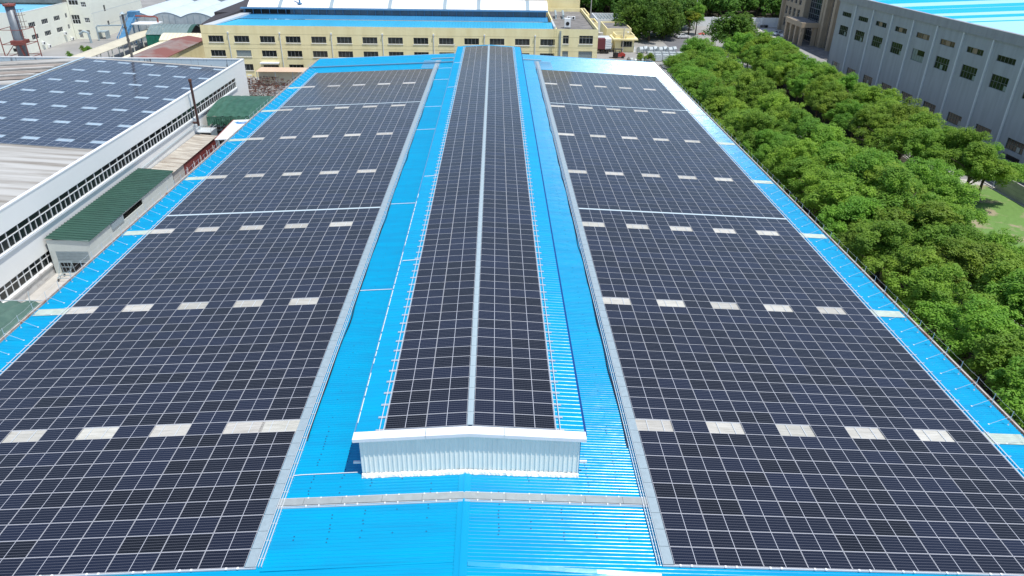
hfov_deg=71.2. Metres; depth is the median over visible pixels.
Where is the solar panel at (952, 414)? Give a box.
[928,408,968,419]
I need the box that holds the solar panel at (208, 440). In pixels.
[178,434,221,447]
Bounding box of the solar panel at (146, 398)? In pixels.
[136,392,176,403]
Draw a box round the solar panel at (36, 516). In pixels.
[8,507,61,524]
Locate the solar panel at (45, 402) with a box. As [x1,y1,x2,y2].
[33,396,75,407]
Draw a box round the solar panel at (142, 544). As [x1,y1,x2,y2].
[116,535,169,553]
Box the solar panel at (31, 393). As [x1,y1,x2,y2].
[9,387,50,398]
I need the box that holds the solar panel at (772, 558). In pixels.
[757,549,808,568]
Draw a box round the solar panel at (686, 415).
[667,409,704,420]
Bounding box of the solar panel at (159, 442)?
[141,435,184,448]
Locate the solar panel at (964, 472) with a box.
[942,466,987,479]
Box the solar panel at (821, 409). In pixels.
[797,403,835,414]
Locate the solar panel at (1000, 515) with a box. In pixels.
[975,508,1023,523]
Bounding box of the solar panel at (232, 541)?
[206,531,256,550]
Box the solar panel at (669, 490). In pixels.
[653,483,696,498]
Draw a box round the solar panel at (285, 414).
[264,408,303,420]
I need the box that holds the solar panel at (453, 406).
[427,400,467,413]
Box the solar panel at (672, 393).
[660,388,695,398]
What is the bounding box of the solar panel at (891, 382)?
[873,378,909,387]
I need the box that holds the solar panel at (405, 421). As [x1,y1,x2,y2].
[385,414,426,429]
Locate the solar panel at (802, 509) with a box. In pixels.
[777,501,824,517]
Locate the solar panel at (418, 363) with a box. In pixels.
[397,358,434,369]
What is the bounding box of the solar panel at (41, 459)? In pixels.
[16,452,63,466]
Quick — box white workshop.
[0,2,75,52]
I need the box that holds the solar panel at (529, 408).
[514,402,553,415]
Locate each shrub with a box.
[636,52,644,60]
[644,52,655,60]
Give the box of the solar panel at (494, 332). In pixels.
[477,328,510,337]
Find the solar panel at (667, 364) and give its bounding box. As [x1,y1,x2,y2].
[650,360,684,369]
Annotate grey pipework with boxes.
[79,24,123,42]
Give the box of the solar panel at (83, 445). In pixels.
[65,438,110,451]
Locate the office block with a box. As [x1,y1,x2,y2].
[0,0,141,38]
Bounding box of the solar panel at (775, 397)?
[758,392,795,402]
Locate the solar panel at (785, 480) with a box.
[764,473,808,487]
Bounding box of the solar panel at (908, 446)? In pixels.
[887,439,930,452]
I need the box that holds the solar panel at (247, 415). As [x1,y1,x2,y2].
[228,409,268,421]
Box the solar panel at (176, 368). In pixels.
[158,363,195,373]
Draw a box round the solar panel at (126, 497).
[104,489,153,505]
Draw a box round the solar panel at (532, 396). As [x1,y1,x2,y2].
[513,390,551,403]
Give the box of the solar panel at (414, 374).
[395,368,432,380]
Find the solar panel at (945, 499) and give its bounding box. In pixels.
[925,492,973,507]
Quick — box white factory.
[0,56,249,302]
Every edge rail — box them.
[39,567,255,575]
[663,564,1023,575]
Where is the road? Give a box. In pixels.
[651,31,686,51]
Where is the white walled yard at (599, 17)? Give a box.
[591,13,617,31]
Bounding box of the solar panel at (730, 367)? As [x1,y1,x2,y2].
[712,362,746,371]
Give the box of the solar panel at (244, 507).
[222,499,269,515]
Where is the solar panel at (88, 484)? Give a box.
[73,476,121,491]
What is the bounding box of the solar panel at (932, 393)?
[911,388,949,398]
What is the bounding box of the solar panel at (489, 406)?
[474,400,513,413]
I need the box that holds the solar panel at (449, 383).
[431,377,468,389]
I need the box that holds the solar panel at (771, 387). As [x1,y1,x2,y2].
[753,382,789,392]
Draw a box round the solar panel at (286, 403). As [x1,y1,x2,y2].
[270,397,307,408]
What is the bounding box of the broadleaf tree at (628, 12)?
[614,3,643,36]
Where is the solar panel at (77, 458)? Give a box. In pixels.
[55,451,101,464]
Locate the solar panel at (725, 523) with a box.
[702,514,749,531]
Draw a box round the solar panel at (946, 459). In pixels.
[932,453,976,466]
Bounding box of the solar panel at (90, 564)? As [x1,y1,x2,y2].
[59,554,114,574]
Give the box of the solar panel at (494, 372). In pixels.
[476,366,512,378]
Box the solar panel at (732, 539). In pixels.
[708,531,756,548]
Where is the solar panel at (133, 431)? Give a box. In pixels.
[112,425,155,437]
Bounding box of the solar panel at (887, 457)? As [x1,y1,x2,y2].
[860,450,903,463]
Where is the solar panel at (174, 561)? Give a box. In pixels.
[152,551,205,570]
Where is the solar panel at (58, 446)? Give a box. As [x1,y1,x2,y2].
[27,440,73,453]
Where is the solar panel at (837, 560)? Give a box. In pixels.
[800,550,852,569]
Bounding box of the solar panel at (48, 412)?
[23,407,65,418]
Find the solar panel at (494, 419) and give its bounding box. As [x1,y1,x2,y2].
[474,412,513,426]
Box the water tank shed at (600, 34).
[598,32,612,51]
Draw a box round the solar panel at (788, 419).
[769,413,808,424]
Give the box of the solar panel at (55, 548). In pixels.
[26,538,81,557]
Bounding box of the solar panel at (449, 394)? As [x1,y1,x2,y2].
[429,388,468,401]
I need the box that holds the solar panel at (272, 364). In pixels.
[255,360,290,369]
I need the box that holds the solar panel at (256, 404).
[234,398,273,410]
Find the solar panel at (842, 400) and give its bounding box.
[823,394,861,405]
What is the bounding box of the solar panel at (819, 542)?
[792,533,842,550]
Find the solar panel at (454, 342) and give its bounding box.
[436,337,471,347]
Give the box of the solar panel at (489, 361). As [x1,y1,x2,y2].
[476,356,511,367]
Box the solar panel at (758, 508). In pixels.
[737,500,783,516]
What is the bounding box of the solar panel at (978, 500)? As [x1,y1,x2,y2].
[963,493,1012,508]
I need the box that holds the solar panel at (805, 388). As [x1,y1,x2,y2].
[785,383,821,393]
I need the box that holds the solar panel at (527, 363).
[512,358,548,369]
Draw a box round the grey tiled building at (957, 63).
[827,0,1023,164]
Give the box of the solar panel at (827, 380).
[810,375,847,385]
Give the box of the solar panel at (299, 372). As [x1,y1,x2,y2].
[283,367,319,377]
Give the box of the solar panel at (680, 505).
[657,497,701,513]
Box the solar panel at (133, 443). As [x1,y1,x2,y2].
[103,437,147,450]
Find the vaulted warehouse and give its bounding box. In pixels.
[119,0,243,40]
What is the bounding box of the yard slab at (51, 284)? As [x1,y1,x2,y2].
[23,202,141,302]
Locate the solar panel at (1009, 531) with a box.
[987,523,1023,539]
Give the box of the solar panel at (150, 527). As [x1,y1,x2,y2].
[126,518,177,536]
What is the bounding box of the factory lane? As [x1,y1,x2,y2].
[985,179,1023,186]
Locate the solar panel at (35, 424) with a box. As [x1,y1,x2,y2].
[12,418,56,430]
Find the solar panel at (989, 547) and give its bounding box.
[959,538,1011,555]
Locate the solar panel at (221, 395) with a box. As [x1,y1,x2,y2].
[205,390,243,400]
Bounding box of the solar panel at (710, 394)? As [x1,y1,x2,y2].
[693,389,729,400]
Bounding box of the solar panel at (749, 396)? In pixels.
[726,391,762,401]
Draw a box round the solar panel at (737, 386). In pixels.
[721,381,757,391]
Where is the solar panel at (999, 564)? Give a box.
[971,555,1023,574]
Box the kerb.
[980,180,1023,205]
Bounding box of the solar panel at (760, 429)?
[741,423,780,435]
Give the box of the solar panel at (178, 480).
[154,473,201,488]
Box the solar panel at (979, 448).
[957,442,1000,454]
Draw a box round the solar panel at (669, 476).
[649,469,691,483]
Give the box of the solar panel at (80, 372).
[60,367,99,377]
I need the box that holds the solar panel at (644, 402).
[629,397,665,408]
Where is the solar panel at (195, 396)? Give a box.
[171,391,210,402]
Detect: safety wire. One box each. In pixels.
[0,76,294,330]
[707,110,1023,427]
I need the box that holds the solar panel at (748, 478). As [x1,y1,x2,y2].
[726,471,769,485]
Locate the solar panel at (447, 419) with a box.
[426,412,466,427]
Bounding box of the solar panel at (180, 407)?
[164,401,204,412]
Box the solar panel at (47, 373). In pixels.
[28,368,68,378]
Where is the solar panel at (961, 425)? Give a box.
[937,419,978,430]
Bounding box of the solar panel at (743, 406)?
[730,401,768,412]
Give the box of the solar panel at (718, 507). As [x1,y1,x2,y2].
[697,499,742,514]
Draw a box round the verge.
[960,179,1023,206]
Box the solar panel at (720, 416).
[701,410,739,422]
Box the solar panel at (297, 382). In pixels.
[279,377,315,387]
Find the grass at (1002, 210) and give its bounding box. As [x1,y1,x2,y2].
[912,185,1023,246]
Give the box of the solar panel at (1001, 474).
[978,467,1023,480]
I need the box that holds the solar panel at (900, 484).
[877,476,924,491]
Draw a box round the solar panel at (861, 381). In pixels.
[841,376,878,386]
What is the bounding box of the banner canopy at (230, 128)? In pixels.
[214,119,248,146]
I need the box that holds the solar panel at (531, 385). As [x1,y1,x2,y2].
[513,379,550,391]
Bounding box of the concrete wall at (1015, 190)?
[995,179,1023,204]
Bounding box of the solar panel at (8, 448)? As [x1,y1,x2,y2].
[0,441,36,454]
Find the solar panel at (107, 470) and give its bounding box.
[83,462,130,477]
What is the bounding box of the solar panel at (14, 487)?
[0,479,42,494]
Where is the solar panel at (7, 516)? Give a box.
[0,509,19,524]
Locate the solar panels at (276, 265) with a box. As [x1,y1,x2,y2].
[0,45,1023,575]
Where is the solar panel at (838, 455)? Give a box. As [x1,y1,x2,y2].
[824,449,867,462]
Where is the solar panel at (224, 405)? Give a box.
[199,400,238,411]
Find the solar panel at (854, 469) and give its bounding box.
[832,462,876,475]
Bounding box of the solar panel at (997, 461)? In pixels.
[967,454,1012,467]
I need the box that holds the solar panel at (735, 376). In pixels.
[716,371,751,381]
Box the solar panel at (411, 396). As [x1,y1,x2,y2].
[390,390,429,403]
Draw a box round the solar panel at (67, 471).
[44,464,92,478]
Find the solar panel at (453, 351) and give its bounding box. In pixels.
[435,346,470,357]
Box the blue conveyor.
[117,11,142,43]
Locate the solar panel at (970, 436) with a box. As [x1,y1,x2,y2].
[947,430,989,442]
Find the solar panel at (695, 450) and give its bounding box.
[679,444,719,457]
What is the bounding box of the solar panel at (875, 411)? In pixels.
[863,406,902,417]
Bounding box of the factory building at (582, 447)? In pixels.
[0,45,1023,575]
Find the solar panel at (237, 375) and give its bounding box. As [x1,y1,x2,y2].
[217,370,254,380]
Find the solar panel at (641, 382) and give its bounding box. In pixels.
[624,377,658,387]
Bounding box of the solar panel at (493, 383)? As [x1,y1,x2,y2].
[475,377,512,389]
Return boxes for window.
[0,234,10,255]
[0,285,8,302]
[4,226,21,247]
[4,275,20,296]
[16,218,32,239]
[17,266,32,286]
[27,211,42,231]
[28,22,35,27]
[29,257,43,276]
[38,204,52,224]
[40,250,52,268]
[41,18,47,24]
[45,30,51,35]
[48,197,62,217]
[58,191,71,210]
[67,185,80,203]
[68,0,77,4]
[71,15,80,23]
[76,179,88,197]
[85,174,96,191]
[93,168,104,186]
[101,163,111,180]
[109,158,119,175]
[116,154,126,169]
[123,149,132,164]
[130,145,139,160]
[136,140,145,155]
[143,136,151,151]
[149,132,157,146]
[155,129,162,142]
[160,125,168,139]
[166,121,173,134]
[171,118,178,131]
[176,115,183,127]
[181,111,188,123]
[186,108,192,120]
[191,106,195,117]
[196,102,201,113]
[200,99,205,111]
[204,96,210,108]
[208,35,223,42]
[208,94,213,104]
[211,50,226,56]
[212,91,217,102]
[216,88,221,99]
[220,86,225,96]
[224,83,228,94]
[228,81,232,91]
[231,79,235,89]
[234,36,249,42]
[236,50,251,56]
[245,64,253,70]
[260,36,274,42]
[262,50,276,56]
[264,65,278,66]
[285,36,300,43]
[287,51,302,57]
[289,64,303,67]
[311,37,326,43]
[313,51,327,57]
[337,37,351,43]
[338,51,352,57]
[362,37,377,43]
[363,51,377,56]
[388,37,402,44]
[389,52,403,55]
[413,38,428,44]
[414,52,428,54]
[439,38,453,44]
[464,38,478,44]
[490,39,504,45]
[515,39,529,45]
[540,39,554,45]
[540,53,553,55]
[562,51,567,56]
[563,36,568,44]
[578,36,592,44]
[578,51,591,57]
[621,41,631,46]
[804,0,822,41]
[824,0,834,48]
[832,61,839,69]
[839,25,847,35]
[842,11,850,17]
[846,67,855,75]
[854,30,864,41]
[858,16,867,22]
[863,74,872,85]
[871,36,882,47]
[876,21,886,27]
[881,82,891,90]
[890,42,902,54]
[895,26,906,33]
[902,91,912,103]
[911,48,924,62]
[916,32,929,40]
[923,101,935,112]
[934,56,949,71]
[940,39,954,47]
[946,112,961,125]
[960,64,977,80]
[967,46,983,55]
[975,124,991,137]
[989,74,1008,91]
[997,55,1015,65]
[1001,152,1019,162]
[1005,137,1023,154]
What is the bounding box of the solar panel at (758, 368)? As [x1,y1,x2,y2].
[743,363,778,373]
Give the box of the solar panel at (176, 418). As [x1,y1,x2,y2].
[156,412,197,424]
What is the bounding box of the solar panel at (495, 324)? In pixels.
[478,319,510,328]
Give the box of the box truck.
[597,38,611,53]
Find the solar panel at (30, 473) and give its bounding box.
[4,466,52,480]
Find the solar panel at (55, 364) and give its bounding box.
[37,359,76,369]
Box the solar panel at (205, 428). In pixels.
[186,422,227,434]
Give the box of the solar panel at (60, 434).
[38,428,83,440]
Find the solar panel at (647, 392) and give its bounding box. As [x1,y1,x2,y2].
[627,387,662,397]
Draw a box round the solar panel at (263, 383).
[245,378,282,388]
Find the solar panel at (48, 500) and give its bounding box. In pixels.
[21,492,71,508]
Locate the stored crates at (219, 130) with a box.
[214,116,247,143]
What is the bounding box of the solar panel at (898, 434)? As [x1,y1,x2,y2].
[879,428,921,440]
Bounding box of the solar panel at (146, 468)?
[123,461,169,475]
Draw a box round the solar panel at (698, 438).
[675,432,714,444]
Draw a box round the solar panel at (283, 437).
[254,431,295,444]
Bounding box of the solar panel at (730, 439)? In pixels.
[710,433,750,445]
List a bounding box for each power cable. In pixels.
[307,66,438,440]
[536,69,627,447]
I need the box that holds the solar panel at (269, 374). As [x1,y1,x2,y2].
[251,369,286,378]
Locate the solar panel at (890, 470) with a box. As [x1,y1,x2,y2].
[869,463,914,477]
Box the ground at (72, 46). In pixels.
[0,0,1023,325]
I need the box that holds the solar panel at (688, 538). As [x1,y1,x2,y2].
[665,529,712,547]
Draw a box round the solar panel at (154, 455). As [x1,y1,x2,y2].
[132,448,177,461]
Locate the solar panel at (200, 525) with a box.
[170,517,220,534]
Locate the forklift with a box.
[609,48,625,57]
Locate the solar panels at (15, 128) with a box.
[0,58,225,148]
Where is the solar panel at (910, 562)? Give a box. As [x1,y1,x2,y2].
[887,553,939,571]
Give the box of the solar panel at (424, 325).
[405,321,439,330]
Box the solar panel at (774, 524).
[744,516,791,532]
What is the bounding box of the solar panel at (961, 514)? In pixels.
[936,506,985,522]
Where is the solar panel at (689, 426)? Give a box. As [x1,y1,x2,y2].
[671,420,709,432]
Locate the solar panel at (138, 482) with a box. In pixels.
[113,475,161,490]
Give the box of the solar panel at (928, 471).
[905,464,951,478]
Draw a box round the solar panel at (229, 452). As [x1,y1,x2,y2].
[209,445,252,458]
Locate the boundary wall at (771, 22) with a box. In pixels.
[686,17,778,26]
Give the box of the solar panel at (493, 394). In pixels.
[475,388,513,401]
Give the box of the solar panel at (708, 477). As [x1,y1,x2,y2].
[687,470,730,484]
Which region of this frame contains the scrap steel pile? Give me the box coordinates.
[247,76,295,95]
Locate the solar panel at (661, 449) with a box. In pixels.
[642,443,682,456]
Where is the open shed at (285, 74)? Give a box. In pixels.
[256,67,305,84]
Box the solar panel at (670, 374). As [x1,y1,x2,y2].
[653,369,687,378]
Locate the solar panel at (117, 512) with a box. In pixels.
[93,504,144,521]
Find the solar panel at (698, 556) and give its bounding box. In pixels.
[670,547,718,565]
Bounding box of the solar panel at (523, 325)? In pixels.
[511,321,543,330]
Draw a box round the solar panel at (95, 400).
[67,395,108,406]
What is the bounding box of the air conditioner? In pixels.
[564,18,570,27]
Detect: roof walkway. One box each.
[167,207,380,215]
[245,60,440,567]
[277,491,647,508]
[290,101,420,106]
[467,45,489,424]
[534,61,673,564]
[559,103,686,110]
[578,208,786,219]
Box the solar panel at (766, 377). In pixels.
[748,373,783,382]
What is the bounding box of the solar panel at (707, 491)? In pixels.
[692,484,736,499]
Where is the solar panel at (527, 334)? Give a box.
[511,329,544,339]
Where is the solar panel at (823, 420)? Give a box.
[803,414,842,425]
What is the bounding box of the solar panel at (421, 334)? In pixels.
[404,329,438,339]
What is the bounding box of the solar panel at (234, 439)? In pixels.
[216,432,258,445]
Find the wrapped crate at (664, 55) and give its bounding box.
[662,54,669,60]
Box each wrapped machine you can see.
[637,47,643,52]
[656,47,662,52]
[666,47,672,52]
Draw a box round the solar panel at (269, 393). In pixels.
[240,388,278,399]
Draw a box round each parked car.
[675,33,689,38]
[774,31,783,35]
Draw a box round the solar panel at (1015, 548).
[1000,539,1023,556]
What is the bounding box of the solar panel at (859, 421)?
[837,415,877,427]
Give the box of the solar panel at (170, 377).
[151,373,188,382]
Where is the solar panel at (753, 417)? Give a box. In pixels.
[735,411,774,423]
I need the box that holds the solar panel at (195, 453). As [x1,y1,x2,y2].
[170,446,214,460]
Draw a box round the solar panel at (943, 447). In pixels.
[922,441,965,453]
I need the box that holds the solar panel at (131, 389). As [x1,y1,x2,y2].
[110,383,150,394]
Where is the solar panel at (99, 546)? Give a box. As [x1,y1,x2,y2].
[71,537,125,555]
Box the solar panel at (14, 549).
[0,540,37,558]
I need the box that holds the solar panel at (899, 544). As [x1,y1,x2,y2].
[876,536,927,553]
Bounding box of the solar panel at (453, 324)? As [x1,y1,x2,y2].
[439,319,472,328]
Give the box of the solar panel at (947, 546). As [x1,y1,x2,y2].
[918,537,970,554]
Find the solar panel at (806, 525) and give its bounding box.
[785,517,833,533]
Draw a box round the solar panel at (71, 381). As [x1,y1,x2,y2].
[52,376,92,386]
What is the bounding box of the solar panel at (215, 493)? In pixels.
[187,486,234,501]
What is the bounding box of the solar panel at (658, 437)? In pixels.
[638,430,677,443]
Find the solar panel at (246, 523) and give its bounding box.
[214,515,263,532]
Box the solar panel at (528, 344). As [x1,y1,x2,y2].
[512,338,545,349]
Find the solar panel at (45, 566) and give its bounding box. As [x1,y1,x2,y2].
[13,556,69,575]
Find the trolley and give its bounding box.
[57,261,75,281]
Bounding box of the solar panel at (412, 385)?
[392,379,431,391]
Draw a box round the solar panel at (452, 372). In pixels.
[432,366,469,378]
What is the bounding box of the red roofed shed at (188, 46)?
[130,36,205,57]
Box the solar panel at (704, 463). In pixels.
[683,457,724,470]
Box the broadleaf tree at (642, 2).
[630,0,652,35]
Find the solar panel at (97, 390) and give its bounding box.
[76,385,116,395]
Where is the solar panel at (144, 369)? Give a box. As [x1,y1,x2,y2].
[126,365,163,374]
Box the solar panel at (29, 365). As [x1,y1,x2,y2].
[6,361,44,370]
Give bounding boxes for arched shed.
[146,24,201,45]
[159,33,201,41]
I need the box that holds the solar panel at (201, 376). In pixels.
[184,371,221,381]
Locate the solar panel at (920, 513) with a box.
[897,505,946,521]
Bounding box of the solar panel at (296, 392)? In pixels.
[275,387,311,397]
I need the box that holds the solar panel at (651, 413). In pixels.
[632,408,669,419]
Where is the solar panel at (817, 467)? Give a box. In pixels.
[795,460,838,474]
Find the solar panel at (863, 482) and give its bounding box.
[840,475,885,489]
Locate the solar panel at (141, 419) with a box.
[121,414,162,425]
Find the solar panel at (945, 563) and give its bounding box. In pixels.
[929,554,983,573]
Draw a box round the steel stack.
[0,2,41,55]
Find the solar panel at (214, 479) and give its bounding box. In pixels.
[195,471,240,486]
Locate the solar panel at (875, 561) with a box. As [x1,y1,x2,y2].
[844,552,896,570]
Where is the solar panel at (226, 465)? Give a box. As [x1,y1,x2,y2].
[202,458,246,472]
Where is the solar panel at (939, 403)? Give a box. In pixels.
[919,398,959,409]
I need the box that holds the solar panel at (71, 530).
[39,522,92,539]
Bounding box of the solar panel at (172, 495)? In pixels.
[145,487,193,503]
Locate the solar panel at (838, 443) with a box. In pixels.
[817,437,858,449]
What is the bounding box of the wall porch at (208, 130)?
[195,124,219,146]
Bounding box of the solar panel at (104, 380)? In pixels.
[85,375,124,385]
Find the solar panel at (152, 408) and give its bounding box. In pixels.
[128,403,169,414]
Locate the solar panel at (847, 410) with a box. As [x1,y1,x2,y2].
[830,405,868,415]
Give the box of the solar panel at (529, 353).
[512,348,547,359]
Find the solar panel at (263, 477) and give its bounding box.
[235,470,280,485]
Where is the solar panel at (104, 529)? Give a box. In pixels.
[83,520,135,537]
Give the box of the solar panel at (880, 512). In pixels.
[857,504,905,520]
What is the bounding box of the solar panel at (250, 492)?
[228,484,275,500]
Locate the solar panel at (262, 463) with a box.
[242,456,285,470]
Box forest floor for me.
[581,3,778,17]
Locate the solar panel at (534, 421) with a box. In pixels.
[514,414,554,428]
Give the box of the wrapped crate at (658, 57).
[655,54,661,61]
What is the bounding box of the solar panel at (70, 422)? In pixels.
[48,416,92,428]
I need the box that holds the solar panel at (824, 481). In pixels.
[802,474,847,488]
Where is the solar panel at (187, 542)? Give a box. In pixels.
[161,533,213,552]
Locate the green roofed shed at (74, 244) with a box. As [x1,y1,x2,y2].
[44,168,174,273]
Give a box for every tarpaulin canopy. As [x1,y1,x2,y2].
[0,291,43,338]
[206,95,273,129]
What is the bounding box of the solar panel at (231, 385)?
[211,379,249,390]
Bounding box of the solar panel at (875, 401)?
[856,396,894,406]
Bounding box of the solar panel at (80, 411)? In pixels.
[58,405,100,417]
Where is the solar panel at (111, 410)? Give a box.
[94,404,135,415]
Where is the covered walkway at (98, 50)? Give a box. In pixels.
[71,27,162,56]
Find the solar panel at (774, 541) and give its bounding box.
[750,532,799,549]
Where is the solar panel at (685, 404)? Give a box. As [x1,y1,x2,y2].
[663,398,700,409]
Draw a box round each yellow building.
[200,0,598,76]
[590,18,597,27]
[600,21,631,42]
[610,32,637,51]
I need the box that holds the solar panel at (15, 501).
[0,494,31,509]
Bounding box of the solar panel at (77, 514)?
[51,506,102,522]
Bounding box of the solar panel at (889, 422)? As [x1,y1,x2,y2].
[871,417,911,428]
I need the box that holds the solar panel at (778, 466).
[758,459,801,473]
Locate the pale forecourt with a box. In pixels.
[753,29,787,37]
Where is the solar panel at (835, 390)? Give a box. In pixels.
[816,384,854,395]
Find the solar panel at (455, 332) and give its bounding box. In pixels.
[438,328,471,337]
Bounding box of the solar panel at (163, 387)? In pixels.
[144,382,183,392]
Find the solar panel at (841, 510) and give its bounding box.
[818,503,865,518]
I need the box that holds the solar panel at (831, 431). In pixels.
[810,425,850,437]
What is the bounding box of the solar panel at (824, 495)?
[810,488,856,503]
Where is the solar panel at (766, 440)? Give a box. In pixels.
[746,434,787,447]
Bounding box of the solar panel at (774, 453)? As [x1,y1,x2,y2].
[752,446,793,459]
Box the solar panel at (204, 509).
[179,501,227,517]
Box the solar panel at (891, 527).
[866,519,916,536]
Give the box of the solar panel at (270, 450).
[248,443,290,457]
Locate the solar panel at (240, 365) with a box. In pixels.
[223,361,258,370]
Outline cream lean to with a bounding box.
[124,41,164,56]
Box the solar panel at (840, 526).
[826,518,875,535]
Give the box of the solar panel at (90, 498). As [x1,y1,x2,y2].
[62,491,112,506]
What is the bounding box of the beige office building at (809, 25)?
[777,0,840,59]
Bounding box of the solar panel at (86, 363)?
[70,358,107,367]
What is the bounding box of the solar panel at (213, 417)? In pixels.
[193,411,233,422]
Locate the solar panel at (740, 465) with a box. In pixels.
[720,458,763,472]
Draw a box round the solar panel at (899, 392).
[880,387,917,397]
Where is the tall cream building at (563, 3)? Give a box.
[305,0,579,22]
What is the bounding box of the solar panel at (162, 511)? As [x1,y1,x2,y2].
[136,502,186,519]
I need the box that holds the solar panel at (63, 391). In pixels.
[42,386,83,397]
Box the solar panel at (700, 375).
[685,370,720,380]
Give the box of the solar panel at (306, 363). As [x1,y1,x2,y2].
[288,358,322,368]
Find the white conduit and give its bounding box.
[294,472,357,475]
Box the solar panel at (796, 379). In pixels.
[779,374,815,383]
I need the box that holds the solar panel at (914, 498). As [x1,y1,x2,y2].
[887,490,934,505]
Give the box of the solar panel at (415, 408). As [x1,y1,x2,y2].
[387,402,428,415]
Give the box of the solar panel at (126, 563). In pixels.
[105,553,159,572]
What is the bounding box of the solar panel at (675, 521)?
[661,513,706,530]
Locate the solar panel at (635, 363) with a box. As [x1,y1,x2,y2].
[619,358,652,368]
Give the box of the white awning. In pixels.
[131,21,162,45]
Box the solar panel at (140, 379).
[118,374,156,384]
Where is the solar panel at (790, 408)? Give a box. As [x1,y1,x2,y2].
[764,402,802,413]
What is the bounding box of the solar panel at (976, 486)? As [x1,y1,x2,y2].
[952,479,999,493]
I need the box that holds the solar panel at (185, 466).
[162,459,208,474]
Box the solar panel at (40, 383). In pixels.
[18,378,59,388]
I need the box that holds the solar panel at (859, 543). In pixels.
[834,534,885,552]
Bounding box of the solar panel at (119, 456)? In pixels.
[93,449,139,463]
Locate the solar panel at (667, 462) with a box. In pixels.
[645,455,686,469]
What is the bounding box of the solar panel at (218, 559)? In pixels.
[198,549,250,569]
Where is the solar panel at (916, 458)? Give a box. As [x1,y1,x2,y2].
[896,452,940,465]
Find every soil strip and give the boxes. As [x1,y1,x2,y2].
[673,79,1021,425]
[749,68,907,162]
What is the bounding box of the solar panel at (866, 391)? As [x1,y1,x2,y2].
[848,386,886,396]
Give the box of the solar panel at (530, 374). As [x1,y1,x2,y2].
[513,368,549,380]
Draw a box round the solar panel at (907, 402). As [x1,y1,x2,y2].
[888,397,926,407]
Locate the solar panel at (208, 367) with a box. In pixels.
[191,362,227,371]
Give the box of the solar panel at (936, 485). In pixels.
[915,478,962,492]
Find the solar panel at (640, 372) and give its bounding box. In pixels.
[621,367,655,377]
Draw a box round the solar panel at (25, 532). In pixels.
[0,523,49,541]
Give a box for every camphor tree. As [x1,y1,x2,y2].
[662,52,697,73]
[666,58,703,78]
[671,66,700,81]
[674,66,712,88]
[679,36,713,58]
[680,74,713,104]
[681,42,736,60]
[684,11,701,34]
[687,2,706,34]
[689,75,738,111]
[691,74,725,103]
[694,51,724,67]
[695,46,725,61]
[701,86,745,117]
[702,12,757,51]
[703,57,742,73]
[704,96,749,120]
[707,57,743,78]
[715,109,750,133]
[716,69,759,85]
[716,108,776,150]
[717,11,758,39]
[722,32,747,51]
[725,67,753,89]
[728,70,773,99]
[729,32,754,66]
[734,110,780,149]
[735,40,754,68]
[739,77,777,107]
[740,129,779,159]
[741,43,771,69]
[742,43,765,73]
[747,89,791,112]
[749,37,795,54]
[750,134,801,177]
[753,29,773,44]
[753,35,779,49]
[753,90,804,117]
[756,44,780,69]
[756,51,792,81]
[759,61,789,89]
[759,138,825,193]
[765,103,805,134]
[770,155,843,206]
[771,41,798,52]
[771,61,800,94]
[773,44,800,86]
[773,107,813,139]
[778,116,826,141]
[782,49,811,90]
[784,65,817,104]
[786,71,814,110]
[787,51,815,95]
[795,166,842,220]
[797,171,882,234]
[798,58,827,70]
[801,74,837,118]
[802,123,851,156]
[805,80,845,123]
[807,63,837,78]
[809,143,879,175]
[810,65,842,81]
[810,141,862,172]
[812,90,855,120]
[816,195,891,247]
[822,99,858,134]
[824,147,905,195]
[825,72,849,86]
[830,102,873,137]
[834,72,870,93]
[834,218,889,272]
[840,82,870,103]
[841,219,920,286]
[847,84,903,137]
[847,104,895,147]
[848,164,943,229]
[850,113,909,156]
[854,94,901,105]
[861,161,927,208]
[861,243,963,307]
[863,120,935,159]
[869,97,928,145]
[871,199,971,246]
[883,221,984,267]
[884,261,1014,340]
[887,96,932,160]
[896,126,950,166]
[899,156,965,191]
[900,111,956,154]
[906,177,928,202]
[909,293,1023,368]
[914,236,1023,289]
[916,195,975,231]
[917,174,990,224]
[927,128,963,167]
[936,208,1000,252]
[937,141,1022,200]
[938,126,992,169]
[954,141,1023,199]
[955,249,1023,329]
[961,324,1023,405]
[971,227,1023,268]
[981,268,1023,321]
[985,353,1023,430]
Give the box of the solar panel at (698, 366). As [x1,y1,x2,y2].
[681,361,715,370]
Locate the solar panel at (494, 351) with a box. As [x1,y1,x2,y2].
[477,346,511,357]
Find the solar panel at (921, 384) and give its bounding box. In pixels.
[903,379,940,388]
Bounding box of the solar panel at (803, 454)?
[788,448,830,461]
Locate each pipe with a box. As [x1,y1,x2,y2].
[120,11,132,56]
[135,15,158,21]
[143,125,199,167]
[188,79,199,125]
[309,61,452,67]
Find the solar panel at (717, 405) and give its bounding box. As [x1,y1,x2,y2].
[697,399,734,410]
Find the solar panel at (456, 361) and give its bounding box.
[434,356,469,367]
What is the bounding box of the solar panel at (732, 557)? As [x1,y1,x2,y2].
[714,548,763,566]
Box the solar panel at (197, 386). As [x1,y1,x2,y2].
[178,381,216,391]
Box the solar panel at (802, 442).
[782,436,823,448]
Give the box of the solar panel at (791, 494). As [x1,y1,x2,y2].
[771,487,816,502]
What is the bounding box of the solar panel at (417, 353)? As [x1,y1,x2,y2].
[399,348,435,358]
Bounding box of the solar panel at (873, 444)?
[852,438,895,451]
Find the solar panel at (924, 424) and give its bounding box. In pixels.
[904,418,945,429]
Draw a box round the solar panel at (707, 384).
[689,379,724,389]
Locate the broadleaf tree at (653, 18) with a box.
[629,1,671,41]
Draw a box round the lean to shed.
[152,134,217,183]
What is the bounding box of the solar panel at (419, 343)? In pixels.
[401,338,436,349]
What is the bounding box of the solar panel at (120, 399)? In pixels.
[102,394,142,404]
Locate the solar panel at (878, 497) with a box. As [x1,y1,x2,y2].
[848,489,895,504]

